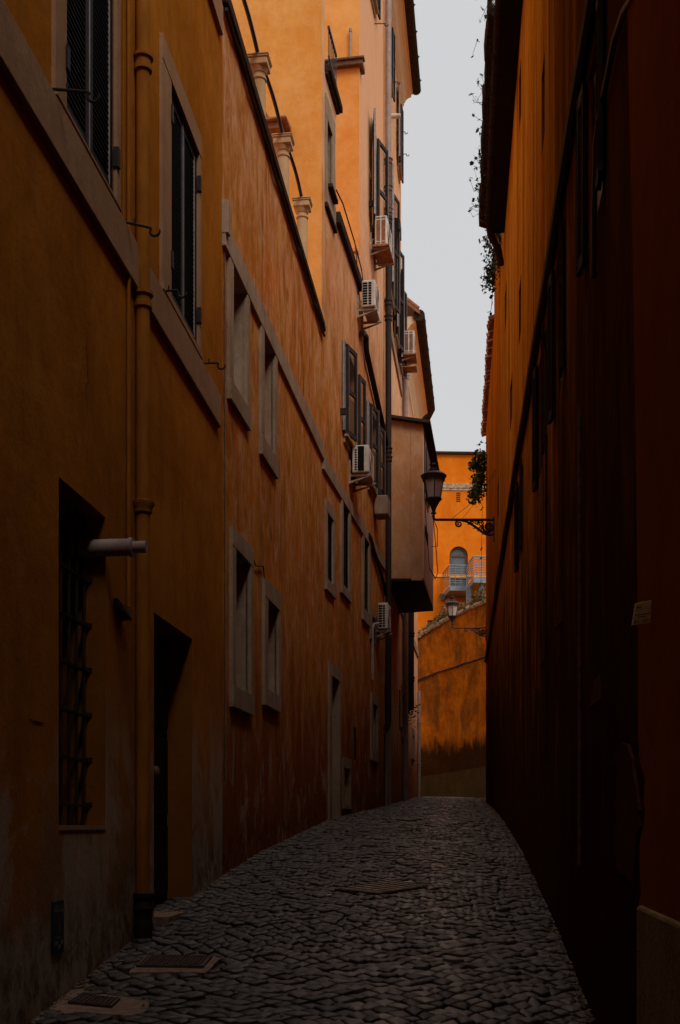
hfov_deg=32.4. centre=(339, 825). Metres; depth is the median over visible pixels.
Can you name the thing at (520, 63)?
window
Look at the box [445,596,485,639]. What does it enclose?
street lamp
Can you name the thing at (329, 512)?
window
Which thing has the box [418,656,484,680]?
wall cable
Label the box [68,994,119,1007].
drain cover
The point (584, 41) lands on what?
cable bundle
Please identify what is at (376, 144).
window
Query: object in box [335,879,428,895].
drain grating
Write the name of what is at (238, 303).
window
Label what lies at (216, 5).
window
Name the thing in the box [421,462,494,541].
street lamp
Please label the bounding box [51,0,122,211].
window
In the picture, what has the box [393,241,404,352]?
window
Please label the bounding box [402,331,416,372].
air conditioner
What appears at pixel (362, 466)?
air conditioner
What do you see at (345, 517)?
window
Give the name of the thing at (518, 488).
window
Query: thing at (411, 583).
corniced house
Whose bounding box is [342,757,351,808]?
window
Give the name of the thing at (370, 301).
air conditioner
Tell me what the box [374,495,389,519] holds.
cistern box
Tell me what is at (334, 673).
blocked doorway
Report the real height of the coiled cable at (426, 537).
2.662 m
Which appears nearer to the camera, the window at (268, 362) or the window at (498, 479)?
the window at (268, 362)
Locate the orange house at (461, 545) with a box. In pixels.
[418,451,485,630]
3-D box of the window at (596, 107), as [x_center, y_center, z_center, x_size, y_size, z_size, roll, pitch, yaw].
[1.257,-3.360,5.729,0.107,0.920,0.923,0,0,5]
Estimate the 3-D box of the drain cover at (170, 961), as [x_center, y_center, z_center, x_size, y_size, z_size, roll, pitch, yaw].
[-0.963,0.799,6.842,0.419,0.060,0.262,0,0,10]
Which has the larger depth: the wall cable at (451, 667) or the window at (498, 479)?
the wall cable at (451, 667)
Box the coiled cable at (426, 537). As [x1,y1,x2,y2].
[424,435,437,578]
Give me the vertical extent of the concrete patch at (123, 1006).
0.086 m
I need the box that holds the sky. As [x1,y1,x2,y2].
[401,0,494,451]
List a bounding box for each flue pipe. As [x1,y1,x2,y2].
[66,537,147,556]
[391,113,400,118]
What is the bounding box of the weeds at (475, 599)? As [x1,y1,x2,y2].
[418,586,485,633]
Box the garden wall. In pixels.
[418,599,485,797]
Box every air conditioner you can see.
[349,445,375,492]
[357,280,381,329]
[370,215,393,270]
[376,603,391,640]
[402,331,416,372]
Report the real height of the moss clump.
0.265 m
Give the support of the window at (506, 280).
in the streaked house at (565, 782)
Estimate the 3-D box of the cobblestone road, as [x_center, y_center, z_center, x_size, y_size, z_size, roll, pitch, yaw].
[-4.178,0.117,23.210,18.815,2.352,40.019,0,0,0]
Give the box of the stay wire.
[453,471,494,518]
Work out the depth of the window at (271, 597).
12.85 m
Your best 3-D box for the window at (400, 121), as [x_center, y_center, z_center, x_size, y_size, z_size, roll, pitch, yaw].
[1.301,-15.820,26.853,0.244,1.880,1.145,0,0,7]
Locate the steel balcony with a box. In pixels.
[443,556,485,605]
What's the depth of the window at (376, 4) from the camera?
21.57 m
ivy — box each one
[466,441,486,602]
[478,230,502,315]
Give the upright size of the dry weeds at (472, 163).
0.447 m
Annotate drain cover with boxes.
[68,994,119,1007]
[136,954,211,967]
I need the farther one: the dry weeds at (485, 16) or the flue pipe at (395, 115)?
the flue pipe at (395, 115)
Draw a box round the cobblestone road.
[28,796,594,1023]
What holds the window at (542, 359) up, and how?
in the streaked house at (565, 782)
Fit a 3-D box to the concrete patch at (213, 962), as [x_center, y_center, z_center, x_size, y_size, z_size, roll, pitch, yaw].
[-0.956,0.820,6.815,0.478,0.085,0.432,0,0,8]
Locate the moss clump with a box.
[479,167,485,223]
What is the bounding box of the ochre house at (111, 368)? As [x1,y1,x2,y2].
[0,0,225,1023]
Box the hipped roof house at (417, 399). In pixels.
[399,297,434,800]
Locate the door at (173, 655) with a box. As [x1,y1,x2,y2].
[152,613,191,925]
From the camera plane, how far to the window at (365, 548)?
20.72 m
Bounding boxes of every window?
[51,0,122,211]
[59,477,105,829]
[159,33,202,359]
[209,0,222,35]
[227,256,250,430]
[229,526,254,715]
[259,325,278,478]
[262,577,281,712]
[324,498,336,598]
[325,92,337,233]
[340,339,365,457]
[340,499,351,602]
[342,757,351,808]
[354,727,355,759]
[361,534,370,627]
[367,399,385,500]
[369,108,388,244]
[370,692,378,762]
[371,0,380,19]
[391,27,395,101]
[391,163,399,313]
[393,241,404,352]
[396,81,403,183]
[397,270,406,377]
[399,685,403,737]
[411,727,414,760]
[450,546,467,585]
[497,479,498,522]
[505,280,506,326]
[510,377,511,427]
[514,458,522,572]
[519,63,520,130]
[519,278,520,341]
[532,321,544,491]
[542,53,544,149]
[547,214,562,424]
[576,0,603,276]
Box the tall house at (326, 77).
[231,0,392,821]
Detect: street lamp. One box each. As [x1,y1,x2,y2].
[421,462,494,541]
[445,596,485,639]
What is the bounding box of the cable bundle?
[484,0,595,662]
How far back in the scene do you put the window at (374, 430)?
21.14 m
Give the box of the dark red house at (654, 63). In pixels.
[628,0,679,1023]
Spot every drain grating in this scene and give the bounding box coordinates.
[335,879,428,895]
[397,817,422,821]
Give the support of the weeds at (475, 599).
on the garden wall
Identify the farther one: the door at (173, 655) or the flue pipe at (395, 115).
the flue pipe at (395, 115)
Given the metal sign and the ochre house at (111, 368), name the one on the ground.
the ochre house at (111, 368)
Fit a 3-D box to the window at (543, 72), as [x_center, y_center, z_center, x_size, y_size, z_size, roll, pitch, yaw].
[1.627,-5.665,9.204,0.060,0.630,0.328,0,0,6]
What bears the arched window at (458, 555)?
in the orange house at (461, 545)
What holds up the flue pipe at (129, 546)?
attached to the ochre house at (111, 368)
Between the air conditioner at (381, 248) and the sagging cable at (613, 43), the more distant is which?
the air conditioner at (381, 248)
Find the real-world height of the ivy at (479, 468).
3.649 m
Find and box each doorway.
[328,662,341,819]
[384,683,391,805]
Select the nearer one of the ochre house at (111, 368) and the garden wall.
the ochre house at (111, 368)
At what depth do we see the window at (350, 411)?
18.52 m
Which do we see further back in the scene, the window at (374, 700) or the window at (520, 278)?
the window at (374, 700)
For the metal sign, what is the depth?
3.92 m
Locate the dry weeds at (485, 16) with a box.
[479,0,494,21]
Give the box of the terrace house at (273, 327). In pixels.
[222,0,325,874]
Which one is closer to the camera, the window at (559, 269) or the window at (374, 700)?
the window at (559, 269)
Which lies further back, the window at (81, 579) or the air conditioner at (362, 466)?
the air conditioner at (362, 466)
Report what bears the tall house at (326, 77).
on the ground
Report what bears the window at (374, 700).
in the tall house at (326, 77)
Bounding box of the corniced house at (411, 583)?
[384,0,439,805]
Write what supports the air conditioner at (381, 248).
attached to the tall house at (326, 77)
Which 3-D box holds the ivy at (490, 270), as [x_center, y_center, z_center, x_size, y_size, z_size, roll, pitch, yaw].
[2.372,-8.835,18.273,0.443,1.163,1.575,0,0,0]
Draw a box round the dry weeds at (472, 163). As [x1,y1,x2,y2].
[468,39,483,216]
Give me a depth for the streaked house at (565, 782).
7.24 m
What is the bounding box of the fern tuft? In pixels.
[408,700,419,727]
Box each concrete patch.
[48,989,148,1020]
[129,955,219,977]
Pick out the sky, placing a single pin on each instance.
(441, 248)
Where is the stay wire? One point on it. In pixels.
(478, 497)
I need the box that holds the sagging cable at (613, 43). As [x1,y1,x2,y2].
[591,0,631,278]
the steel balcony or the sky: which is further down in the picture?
the steel balcony
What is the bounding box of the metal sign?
[632,600,651,624]
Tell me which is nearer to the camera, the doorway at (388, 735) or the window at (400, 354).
the doorway at (388, 735)
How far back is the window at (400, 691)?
27.60 m
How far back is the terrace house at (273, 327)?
12.38 m
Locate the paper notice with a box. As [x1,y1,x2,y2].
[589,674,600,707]
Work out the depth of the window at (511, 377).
15.02 m
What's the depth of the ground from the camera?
6.59 m
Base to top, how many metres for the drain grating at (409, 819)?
0.079 m
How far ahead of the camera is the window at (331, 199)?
16.98 m
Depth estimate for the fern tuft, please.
28.91 m
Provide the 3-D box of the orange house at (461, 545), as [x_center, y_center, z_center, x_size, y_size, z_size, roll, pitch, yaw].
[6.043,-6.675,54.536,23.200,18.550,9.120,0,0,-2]
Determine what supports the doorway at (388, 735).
in the corniced house at (411, 583)
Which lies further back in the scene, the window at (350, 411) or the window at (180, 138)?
the window at (350, 411)
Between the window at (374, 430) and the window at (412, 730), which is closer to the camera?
the window at (374, 430)
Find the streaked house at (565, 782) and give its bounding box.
[479,0,644,1023]
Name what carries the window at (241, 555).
in the terrace house at (273, 327)
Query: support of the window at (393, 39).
in the corniced house at (411, 583)
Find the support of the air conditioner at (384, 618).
attached to the tall house at (326, 77)
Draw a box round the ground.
[90,894,590,1018]

